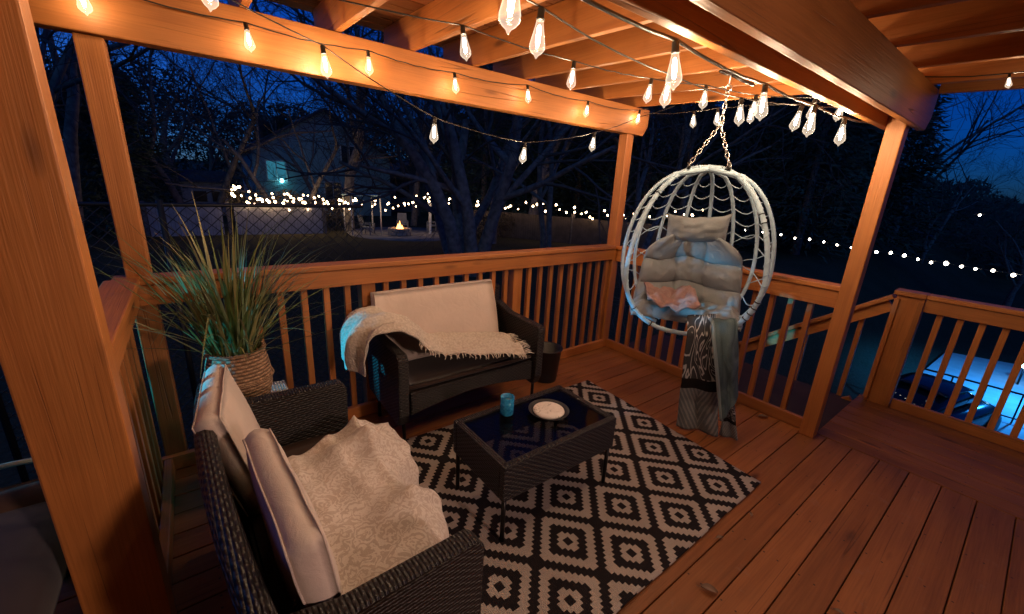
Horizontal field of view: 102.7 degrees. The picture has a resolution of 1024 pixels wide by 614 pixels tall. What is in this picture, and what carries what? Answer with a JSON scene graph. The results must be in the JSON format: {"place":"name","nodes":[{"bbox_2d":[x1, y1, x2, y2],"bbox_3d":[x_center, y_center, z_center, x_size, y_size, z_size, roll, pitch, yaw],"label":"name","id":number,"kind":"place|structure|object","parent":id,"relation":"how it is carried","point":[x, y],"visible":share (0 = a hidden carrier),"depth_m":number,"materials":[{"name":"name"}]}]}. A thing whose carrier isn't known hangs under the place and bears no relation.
{"place":"outdoors","nodes":[
{"label":"outdoors","id":0,"kind":"place"},
{"bbox_2d":[347,227,439,240],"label":"patio","id":1,"kind":"structure","parent":0,"point":[417,232],"depth_m":23.37,"materials":[{"name":"stone"}]},
{"bbox_2d":[341,193,381,234],"bbox_3d":[-8.482,-5.258,23.232,1.800,2.200,1.600,-9,21,-36],"label":"gazebo","id":2,"kind":"object","parent":1,"relation":"on","point":[374,195],"visible":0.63,"depth_m":23.14,"materials":[{"name":"wood"}]},
{"bbox_2d":[357,215,374,234],"bbox_3d":[-8.217,-4.629,23.070,0.777,1.053,0.700,4,17,2],"label":"patio chair","id":3,"kind":"object","parent":1,"relation":"on","point":[364,226],"visible":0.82,"depth_m":22.87,"materials":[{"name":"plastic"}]},
{"bbox_2d":[388,221,411,235],"bbox_3d":[-6.438,-4.557,23.514,1.312,0.815,1.314,-9,21,-36],"label":"fire pit","id":4,"kind":"object","parent":1,"relation":"on","point":[399,230],"visible":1,"depth_m":23.11,"materials":[{"name":"stone"}]},
{"bbox_2d":[396,213,407,226],"bbox_3d":[-6.870,-5.327,25.666,0.700,1.053,0.777,-2,17,-17],"label":"patio chair","id":5,"kind":"object","parent":1,"relation":"on","point":[402,218],"visible":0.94,"depth_m":25.83,"materials":[{"name":"plastic"}]},
{"bbox_2d":[0,158,1023,488],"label":"ground","id":6,"kind":"structure","parent":0,"point":[888,274],"depth_m":16.59,"materials":[{"name":"plant"}]},
{"bbox_2d":[39,28,140,138],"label":"bare tree","id":7,"kind":"object","parent":6,"relation":"on","point":[48,76],"visible":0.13,"depth_m":13.15,"materials":[{"name":"brown plant"}]},
{"bbox_2d":[35,27,167,112],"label":"bare tree","id":8,"kind":"object","parent":6,"relation":"on","point":[44,44],"visible":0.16,"depth_m":8.46,"materials":[{"name":"brown plant"}]},
{"bbox_2d":[45,53,169,239],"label":"evergreen tree","id":9,"kind":"object","parent":6,"relation":"on","point":[87,165],"visible":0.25,"depth_m":18.09,"materials":[{"name":"green plant"}]},
{"bbox_2d":[39,30,183,147],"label":"bare tree","id":10,"kind":"object","parent":6,"relation":"on","point":[136,86],"visible":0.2,"depth_m":23.31,"materials":[{"name":"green plant"}]},
{"bbox_2d":[46,31,205,155],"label":"bare tree","id":11,"kind":"object","parent":6,"relation":"on","point":[142,81],"visible":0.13,"depth_m":31.06,"materials":[{"name":"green plant"}]},
{"bbox_2d":[79,62,187,224],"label":"evergreen tree","id":12,"kind":"object","parent":6,"relation":"on","point":[156,154],"visible":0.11,"depth_m":21.91,"materials":[{"name":"green plant"}]},
{"bbox_2d":[41,31,230,229],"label":"bare tree","id":13,"kind":"object","parent":6,"relation":"on","point":[146,121],"visible":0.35,"depth_m":20.96,"materials":[{"name":"brown plant"}]},
{"bbox_2d":[36,33,295,190],"bbox_3d":[-9.927,-6.691,9.664,8.413,12.861,15.103,-9,21,-36],"label":"bare tree","id":14,"kind":"object","parent":6,"relation":"on","point":[56,85],"visible":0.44,"depth_m":8.22,"materials":[{"name":"brown plant"}]},
{"bbox_2d":[44,11,319,227],"bbox_3d":[-13.781,-10.132,14.121,17.408,16.598,7.708,2,17,-4],"label":"bare tree","id":15,"kind":"object","parent":6,"relation":"on","point":[70,134],"visible":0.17,"depth_m":13.98,"materials":[{"name":"brown plant"}]},
{"bbox_2d":[0,200,365,482],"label":"chain link fence","id":16,"kind":"object","parent":6,"relation":"on","point":[10,436],"visible":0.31,"depth_m":4.09,"materials":[{"name":"metal"}]},
{"bbox_2d":[163,168,228,215],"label":"shed","id":17,"kind":"structure","parent":6,"relation":"on","point":[197,192],"depth_m":28.20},
{"bbox_2d":[194,191,207,201],"bbox_3d":[-21.371,-7.606,28.129,0.700,0.700,0.035,-9,21,-36],"label":"window","id":18,"kind":"structure","parent":17,"relation":"in","point":[196,193],"depth_m":28.13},
{"bbox_2d":[114,46,280,202],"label":"bare tree","id":19,"kind":"object","parent":6,"relation":"on","point":[171,158],"visible":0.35,"depth_m":27.44,"materials":[{"name":"brown plant"}]},
{"bbox_2d":[144,47,269,170],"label":"bare tree","id":20,"kind":"object","parent":6,"relation":"on","point":[211,156],"visible":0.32,"depth_m":31.35,"materials":[{"name":"brown plant"}]},
{"bbox_2d":[39,0,391,226],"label":"bare tree","id":21,"kind":"object","parent":6,"relation":"on","point":[174,193],"visible":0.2,"depth_m":22.26,"materials":[{"name":"brown plant"}]},
{"bbox_2d":[140,201,326,236],"bbox_3d":[-13.537,-4.453,20.668,7.658,1.600,0.365,-8,20,-33],"label":"privacy fence","id":22,"kind":"object","parent":6,"relation":"on","point":[319,213],"visible":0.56,"depth_m":20.61,"materials":[{"name":"metal"}]},
{"bbox_2d":[231,185,356,210],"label":"fairy lights","id":23,"kind":"object","parent":22,"relation":"attached to","point":[257,199],"visible":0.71,"depth_m":21.10,"materials":[{"name":"glass"}]},
{"bbox_2d":[113,1,366,128],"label":"bare tree","id":24,"kind":"object","parent":6,"relation":"on","point":[219,98],"visible":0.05,"depth_m":33.61,"materials":[{"name":"brown plant"}]},
{"bbox_2d":[56,6,442,225],"bbox_3d":[-13.728,-9.415,22.014,21.058,11.896,15.004,0,17,-9],"label":"bare tree","id":25,"kind":"object","parent":6,"relation":"on","point":[232,150],"visible":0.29,"depth_m":21.97,"materials":[{"name":"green plant"}]},
{"bbox_2d":[110,46,389,203],"bbox_3d":[-18.165,-12.165,30.714,13.636,11.718,19.138,6,17,11],"label":"bare tree","id":26,"kind":"object","parent":6,"relation":"on","point":[238,168],"visible":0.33,"depth_m":26.98,"materials":[{"name":"brown plant"}]},
{"bbox_2d":[223,182,359,232],"bbox_3d":[-11.938,-5.529,22.640,6.976,2.799,1.457,-9,21,-36],"label":"shrub","id":27,"kind":"object","parent":6,"relation":"on","point":[277,200],"visible":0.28,"depth_m":22.14,"materials":[{"name":"green plant"}]},
{"bbox_2d":[236,110,396,215],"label":"house","id":28,"kind":"structure","parent":6,"relation":"on","point":[366,206],"depth_m":31.26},
{"bbox_2d":[265,159,287,181],"bbox_3d":[-17.221,-9.967,29.963,1.360,1.460,0.067,-9,21,-36],"label":"window","id":29,"kind":"structure","parent":28,"relation":"in","point":[281,172],"depth_m":29.93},
{"bbox_2d":[323,181,341,200],"bbox_3d":[-14.224,-9.235,32.608,1.360,1.460,0.067,-9,21,-36],"label":"window","id":30,"kind":"structure","parent":28,"relation":"in","point":[326,184],"depth_m":32.50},
{"bbox_2d":[340,145,353,162],"bbox_3d":[-12.967,-12.102,32.639,1.360,1.460,0.067,-9,21,-36],"label":"window","id":31,"kind":"structure","parent":28,"relation":"in","point":[344,159],"depth_m":32.44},
{"bbox_2d":[158,55,475,218],"bbox_3d":[-12.387,-12.398,30.171,20.958,13.305,14.932,-8,20,-34],"label":"bare tree","id":32,"kind":"object","parent":6,"relation":"on","point":[295,163],"visible":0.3,"depth_m":28.47,"materials":[{"name":"brown plant"}]},
{"bbox_2d":[218,0,441,230],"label":"bare tree","id":33,"kind":"object","parent":6,"relation":"on","point":[348,180],"visible":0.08,"depth_m":22.82,"materials":[{"name":"brown plant"}]},
{"bbox_2d":[365,92,464,215],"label":"bare tree","id":34,"kind":"object","parent":6,"relation":"on","point":[395,159],"visible":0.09,"depth_m":33.68,"materials":[{"name":"brown plant"}]},
{"bbox_2d":[328,28,507,179],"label":"bare tree","id":35,"kind":"object","parent":6,"relation":"on","point":[418,126],"visible":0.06,"depth_m":29.13,"materials":[{"name":"brown plant"}]},
{"bbox_2d":[390,160,446,211],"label":"house","id":36,"kind":"structure","parent":6,"relation":"on","point":[402,200],"depth_m":41.10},
{"bbox_2d":[362,35,479,225],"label":"bare tree","id":37,"kind":"object","parent":6,"relation":"on","point":[414,214],"visible":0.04,"depth_m":28.15,"materials":[{"name":"brown plant"}]},
{"bbox_2d":[418,103,478,218],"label":"evergreen tree","id":38,"kind":"object","parent":6,"relation":"on","point":[449,163],"visible":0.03,"depth_m":34.33,"materials":[{"name":"green plant"}]},
{"bbox_2d":[149,0,797,335],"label":"bare tree","id":39,"kind":"object","parent":6,"relation":"on","point":[456,229],"visible":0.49,"depth_m":12.56,"materials":[{"name":"brown plant"}]},
{"bbox_2d":[441,65,529,213],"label":"evergreen tree","id":40,"kind":"object","parent":6,"relation":"on","point":[477,135],"visible":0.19,"depth_m":28.12,"materials":[{"name":"green plant"}]},
{"bbox_2d":[474,210,514,237],"bbox_3d":[-1.507,-5.006,24.627,4.263,1.669,1.966,-9,21,-36],"label":"shrub","id":41,"kind":"object","parent":6,"relation":"on","point":[502,219],"visible":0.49,"depth_m":24.77,"materials":[{"name":"green plant"}]},
{"bbox_2d":[340,47,695,247],"bbox_3d":[0.869,-8.678,15.423,15.286,15.105,16.801,6,17,9],"label":"bare tree","id":42,"kind":"object","parent":6,"relation":"on","point":[545,238],"visible":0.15,"depth_m":17.02,"materials":[{"name":"brown plant"}]},
{"bbox_2d":[506,120,545,213],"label":"evergreen tree","id":43,"kind":"object","parent":6,"relation":"on","point":[526,184],"visible":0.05,"depth_m":34.60,"materials":[{"name":"green plant"}]},
{"bbox_2d":[502,117,574,216],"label":"evergreen tree","id":44,"kind":"object","parent":6,"relation":"on","point":[528,162],"visible":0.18,"depth_m":28.85,"materials":[{"name":"green plant"}]},
{"bbox_2d":[62,47,1023,278],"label":"treeline","id":45,"kind":"object","parent":6,"relation":"on","point":[910,227],"visible":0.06,"depth_m":41.26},
{"bbox_2d":[473,210,667,247],"bbox_3d":[3.309,-4.545,23.820,14.907,1.700,0.390,10,18,23],"label":"garden fence","id":46,"kind":"object","parent":6,"relation":"on","point":[526,226],"visible":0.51,"depth_m":23.93,"materials":[{"name":"brown"}]},
{"bbox_2d":[542,122,616,229],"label":"evergreen tree","id":47,"kind":"object","parent":6,"relation":"on","point":[576,198],"visible":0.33,"depth_m":28.47,"materials":[{"name":"green plant"}]},
{"bbox_2d":[357,25,803,229],"bbox_3d":[0.990,-9.675,15.638,13.605,16.364,19.479,-9,21,-36],"label":"bare tree","id":48,"kind":"object","parent":6,"relation":"on","point":[484,204],"visible":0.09,"depth_m":17.61,"materials":[{"name":"brown plant"}]},
{"bbox_2d":[490,104,692,243],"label":"bare tree","id":49,"kind":"object","parent":6,"relation":"on","point":[536,126],"visible":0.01,"depth_m":21.52,"materials":[{"name":"brown plant"}]},
{"bbox_2d":[580,129,655,220],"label":"evergreen tree","id":50,"kind":"object","parent":6,"relation":"on","point":[596,178],"visible":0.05,"depth_m":29.62,"materials":[{"name":"green plant"}]},
{"bbox_2d":[527,104,726,221],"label":"bare tree","id":51,"kind":"object","parent":6,"relation":"on","point":[634,191],"visible":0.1,"depth_m":22.97,"materials":[{"name":"brown plant"}]},
{"bbox_2d":[589,103,697,235],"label":"evergreen tree","id":52,"kind":"object","parent":6,"relation":"on","point":[648,185],"visible":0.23,"depth_m":25.28,"materials":[{"name":"green plant"}]},
{"bbox_2d":[528,78,785,214],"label":"bare tree","id":53,"kind":"object","parent":6,"relation":"on","point":[533,210],"depth_m":25.63,"materials":[{"name":"brown plant"}]},
{"bbox_2d":[645,101,723,224],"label":"evergreen tree","id":54,"kind":"object","parent":6,"relation":"on","point":[706,131],"visible":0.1,"depth_m":28.04,"materials":[{"name":"green plant"}]},
{"bbox_2d":[585,98,813,215],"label":"bare tree","id":55,"kind":"object","parent":6,"relation":"on","point":[683,202],"visible":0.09,"depth_m":23.31,"materials":[{"name":"brown plant"}]},
{"bbox_2d":[676,97,794,253],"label":"evergreen tree","id":56,"kind":"object","parent":6,"relation":"on","point":[741,168],"visible":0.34,"depth_m":24.11,"materials":[{"name":"green plant"}]},
{"bbox_2d":[576,95,916,247],"bbox_3d":[12.799,-12.017,31.129,17.681,14.743,24.816,0,17,-11],"label":"bare tree","id":57,"kind":"object","parent":6,"relation":"on","point":[698,139],"visible":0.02,"depth_m":24.43,"materials":[{"name":"brown plant"}]},
{"bbox_2d":[700,95,805,245],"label":"evergreen tree","id":58,"kind":"object","parent":6,"relation":"on","point":[777,243],"visible":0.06,"depth_m":27.77,"materials":[{"name":"green plant"}]},
{"bbox_2d":[534,80,1023,271],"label":"bare tree","id":59,"kind":"object","parent":6,"relation":"on","point":[650,234],"visible":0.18,"depth_m":13.96,"materials":[{"name":"brown plant"}]},
{"bbox_2d":[735,95,864,250],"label":"evergreen tree","id":60,"kind":"object","parent":6,"relation":"on","point":[777,236],"visible":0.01,"depth_m":27.52,"materials":[{"name":"green plant"}]},
{"bbox_2d":[736,95,883,262],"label":"evergreen tree","id":61,"kind":"object","parent":6,"relation":"on","point":[805,208],"visible":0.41,"depth_m":22.62,"materials":[{"name":"green plant"}]},
{"bbox_2d":[738,294,896,400],"bbox_3d":[1.590,1.245,4.796,1.055,3.583,3.509,-9,21,-36],"label":"stair railing","id":62,"kind":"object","parent":6,"relation":"on","point":[872,308],"depth_m":3.64,"materials":[{"name":"brown wood"}]},
{"bbox_2d":[759,104,881,254],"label":"evergreen tree","id":63,"kind":"object","parent":6,"relation":"on","point":[806,240],"visible":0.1,"depth_m":26.32,"materials":[{"name":"green plant"}]},
{"bbox_2d":[821,84,959,259],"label":"evergreen tree","id":64,"kind":"object","parent":6,"relation":"on","point":[911,172],"visible":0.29,"depth_m":25.26,"materials":[{"name":"green plant"}]},
{"bbox_2d":[879,124,1023,271],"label":"bare tree","id":65,"kind":"object","parent":6,"relation":"on","point":[948,215],"visible":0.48,"depth_m":29.83,"materials":[{"name":"brown plant"}]},
{"bbox_2d":[887,90,1023,241],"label":"bare tree","id":66,"kind":"object","parent":6,"relation":"on","point":[979,129],"visible":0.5,"depth_m":31.21,"materials":[{"name":"brown plant"}]},
{"bbox_2d":[905,176,1023,306],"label":"bare tree","id":67,"kind":"object","parent":6,"relation":"on","point":[1009,299],"visible":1,"depth_m":22.54,"materials":[{"name":"black plant"}]},
{"bbox_2d":[932,217,1023,306],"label":"bare tree","id":68,"kind":"object","parent":6,"relation":"on","point":[1008,222],"visible":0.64,"depth_m":24.97,"materials":[{"name":"black plant"}]},
{"bbox_2d":[39,0,1023,203],"label":"sky","id":69,"kind":"structure","parent":0,"point":[1019,142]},
{"bbox_2d":[728,226,1022,276],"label":"fairy lights","id":70,"kind":"object","parent":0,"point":[960,266],"visible":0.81,"depth_m":10.13,"materials":[{"name":"rubber"}]},
{"bbox_2d":[923,353,1023,439],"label":"driveway","id":71,"kind":"structure","parent":0,"point":[999,375],"depth_m":14.62,"materials":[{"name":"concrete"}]},
{"bbox_2d":[893,372,1001,430],"bbox_3d":[11.483,2.665,11.238,4.150,1.478,1.800,-4,18,-22],"label":"parked car","id":72,"kind":"object","parent":71,"relation":"on","point":[983,413],"visible":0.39,"depth_m":10.70,"materials":[{"name":"black paint"}]},
{"bbox_2d":[924,368,1023,422],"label":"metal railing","id":73,"kind":"object","parent":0,"point":[1014,392],"visible":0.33,"depth_m":11.83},
{"bbox_3d":[0.472,1.448,-1.239,10.150,4.180,3.000,-9,21,-36],"label":"house","id":74,"kind":"object","parent":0,"visible":0},
{"bbox_2d":[629,334,1010,613],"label":"deck base","id":75,"kind":"object","parent":74,"relation":"attached to","point":[835,405],"depth_m":3.70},
{"bbox_2d":[54,346,1023,613],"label":"deck floor","id":76,"kind":"structure","parent":75,"relation":"on","point":[798,540],"depth_m":2.04,"materials":[{"name":"wood"}]},
{"bbox_2d":[0,458,69,613],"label":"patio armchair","id":77,"kind":"object","parent":76,"relation":"on","point":[34,572],"visible":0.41,"depth_m":1.27,"materials":[{"name":"grey fabric"}]},
{"bbox_2d":[0,0,176,613],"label":"porch post","id":78,"kind":"object","parent":76,"relation":"on","point":[59,367],"visible":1,"depth_m":1.11,"materials":[{"name":"brown wood"}]},
{"bbox_2d":[72,32,188,455],"bbox_3d":[-1.839,-0.131,2.030,0.095,2.107,0.095,-9,21,-36],"label":"porch post","id":79,"kind":"object","parent":76,"relation":"on","point":[93,59],"visible":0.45,"depth_m":1.90,"materials":[{"name":"brown wood"}]},
{"bbox_2d":[98,279,174,589],"bbox_3d":[-1.569,0.511,1.711,0.126,1.081,0.956,-9,21,-36],"label":"deck railing","id":80,"kind":"object","parent":76,"relation":"on","point":[119,301],"visible":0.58,"depth_m":1.79,"materials":[{"name":"brown wood"}]},
{"bbox_2d":[271,380,287,392],"bbox_3d":[-1.356,0.705,2.199,0.340,0.461,0.340,-9,21,-36],"label":"side table","id":81,"kind":"object","parent":76,"relation":"on","point":[278,386],"visible":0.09,"depth_m":2.28,"materials":[{"name":"white plastic"}]},
{"bbox_2d":[90,186,365,396],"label":"potted grass","id":82,"kind":"object","parent":81,"relation":"on","point":[236,344],"depth_m":1.89,"materials":[{"name":"plant"}]},
{"bbox_2d":[111,244,615,469],"bbox_3d":[-0.489,0.235,3.195,3.622,1.285,0.151,-9,21,-36],"label":"deck railing","id":83,"kind":"object","parent":76,"relation":"on","point":[365,276],"visible":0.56,"depth_m":2.87,"materials":[{"name":"brown wood"}]},
{"bbox_2d":[367,279,544,440],"bbox_3d":[-0.409,0.308,2.949,1.120,0.890,0.666,-9,21,-36],"label":"loveseat","id":84,"kind":"object","parent":76,"relation":"on","point":[405,371],"visible":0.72,"depth_m":2.80,"materials":[{"name":"wicker"}]},
{"bbox_2d":[339,306,531,376],"bbox_3d":[-0.457,0.174,2.724,1.254,0.373,0.488,-6,19,-27],"label":"throw blanket","id":85,"kind":"object","parent":84,"relation":"on","point":[369,322],"visible":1,"depth_m":2.55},
{"bbox_2d":[538,341,562,382],"bbox_3d":[0.292,0.482,3.533,0.272,0.295,0.272,-9,21,-36],"label":"bin","id":86,"kind":"object","parent":76,"relation":"on","point":[552,351],"visible":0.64,"depth_m":3.46,"materials":[{"name":"black plastic"}]},
{"bbox_2d":[406,380,760,613],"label":"rug","id":87,"kind":"object","parent":76,"relation":"on","point":[581,538],"visible":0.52,"depth_m":2.10,"materials":[{"name":"fabric"}]},
{"bbox_2d":[191,364,484,613],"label":"loveseat","id":88,"kind":"object","parent":87,"relation":"on","point":[275,555],"visible":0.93,"depth_m":1.11,"materials":[{"name":"wicker"}]},
{"bbox_2d":[288,416,448,609],"bbox_3d":[-0.539,0.798,1.503,0.578,0.568,0.855,-9,21,-36],"label":"throw blanket","id":89,"kind":"object","parent":88,"relation":"on","point":[378,509],"visible":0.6,"depth_m":1.44,"materials":[{"name":"fabric"}]},
{"bbox_2d":[453,385,615,541],"bbox_3d":[0.121,0.788,2.216,0.750,0.417,0.450,-9,21,-36],"label":"coffee table","id":90,"kind":"object","parent":87,"relation":"on","point":[521,449],"visible":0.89,"depth_m":2.04,"materials":[{"name":"wicker"}]},
{"bbox_2d":[500,393,514,416],"bbox_3d":[-0.026,0.524,2.194,0.074,0.102,0.074,-9,21,-36],"label":"candle jar","id":91,"kind":"object","parent":90,"relation":"on","point":[507,405],"visible":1,"depth_m":2.17,"materials":[{"name":"blue glass"}]},
{"bbox_2d":[528,399,569,420],"bbox_3d":[0.200,0.565,2.229,0.224,0.027,0.224,-9,21,-36],"label":"dish","id":92,"kind":"object","parent":90,"relation":"on","point":[549,409],"visible":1,"depth_m":2.22,"materials":[{"name":"ceramic"}]},
{"bbox_2d":[600,134,633,345],"bbox_3d":[1.018,-0.601,4.127,0.095,2.107,0.095,-9,21,-36],"label":"porch post","id":93,"kind":"object","parent":76,"relation":"on","point":[625,144],"visible":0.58,"depth_m":4.00,"materials":[{"name":"brown wood"}]},
{"bbox_2d":[28,0,1023,136],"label":"porch roof","id":94,"kind":"structure","parent":93,"relation":"on","point":[874,62],"depth_m":2.02,"materials":[{"name":"brown wood"}]},
{"bbox_2d":[81,0,648,120],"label":"string light","id":95,"kind":"object","parent":94,"relation":"attached to","point":[246,26],"visible":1,"depth_m":2.24,"materials":[{"name":"glass"}]},
{"bbox_2d":[232,0,674,158],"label":"string light","id":96,"kind":"object","parent":94,"relation":"hanging from","point":[323,49],"visible":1,"depth_m":2.36,"materials":[{"name":"rubber"}]},
{"bbox_2d":[210,0,840,114],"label":"string light","id":97,"kind":"object","parent":94,"relation":"hanging from","point":[463,32],"visible":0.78,"depth_m":2.02,"materials":[{"name":"rubber"}]},
{"bbox_2d":[526,0,834,124],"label":"string light","id":98,"kind":"object","parent":94,"relation":"hanging from","point":[540,14],"visible":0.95,"depth_m":1.59,"materials":[{"name":"glass"}]},
{"bbox_2d":[508,0,866,138],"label":"string light","id":99,"kind":"object","parent":94,"relation":"hanging from","point":[676,42],"visible":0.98,"depth_m":1.33,"materials":[{"name":"glass"}]},
{"bbox_2d":[621,69,776,335],"bbox_3d":[1.262,-0.651,2.733,0.924,1.659,0.630,9,18,20],"label":"hanging chair","id":100,"kind":"object","parent":94,"relation":"hanging from","point":[702,256],"visible":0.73,"depth_m":2.83,"materials":[{"name":"wicker"}]},
{"bbox_2d":[644,282,699,311],"bbox_3d":[1.108,-0.081,2.888,0.334,0.148,0.376,6,17,9],"label":"pink blanket","id":101,"kind":"object","parent":100,"relation":"on","point":[680,298],"visible":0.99,"depth_m":2.84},
{"bbox_2d":[676,314,738,440],"bbox_3d":[1.325,0.493,2.671,0.452,0.855,0.257,8,17,17],"label":"hanging blanket","id":102,"kind":"object","parent":100,"relation":"hanging from","point":[709,386],"visible":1,"depth_m":2.64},
{"bbox_2d":[644,101,822,123],"bbox_3d":[1.728,-1.475,3.110,0.061,0.173,1.751,-9,21,-36],"label":"string light","id":103,"kind":"object","parent":94,"relation":"hanging from","point":[750,108],"visible":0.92,"depth_m":3.22,"materials":[{"name":"plastic"}]},
{"bbox_2d":[925,71,1023,84],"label":"string light","id":104,"kind":"object","parent":94,"relation":"hanging from","point":[1009,75],"visible":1,"depth_m":1.90,"materials":[{"name":"rubber"}]},
{"bbox_2d":[605,246,840,427],"bbox_3d":[1.617,0.136,3.562,0.126,1.071,1.851,-9,21,-36],"label":"deck railing","id":105,"kind":"object","parent":76,"relation":"on","point":[811,292],"visible":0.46,"depth_m":3.14,"materials":[{"name":"brown wood"}]},
{"bbox_2d":[799,115,908,437],"bbox_3d":[2.180,-0.191,2.614,0.088,2.299,0.088,-9,21,-36],"label":"porch post","id":106,"kind":"object","parent":76,"relation":"on","point":[888,158],"visible":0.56,"depth_m":2.57,"materials":[{"name":"brown wood"}]},
{"bbox_2d":[817,394,1023,520],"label":"landing floor","id":107,"kind":"structure","parent":75,"relation":"on","point":[988,473],"depth_m":2.81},
{"bbox_2d":[863,288,930,406],"bbox_3d":[3.117,0.339,3.346,0.148,0.964,0.189,-9,21,-36],"label":"newel post","id":108,"kind":"object","parent":107,"relation":"on","point":[900,331],"visible":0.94,"depth_m":3.29,"materials":[{"name":"brown wood"}]},
{"bbox_2d":[889,294,1023,452],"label":"deck railing","id":109,"kind":"object","parent":107,"relation":"on","point":[1007,319],"visible":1,"depth_m":2.99,"materials":[{"name":"brown wood"}]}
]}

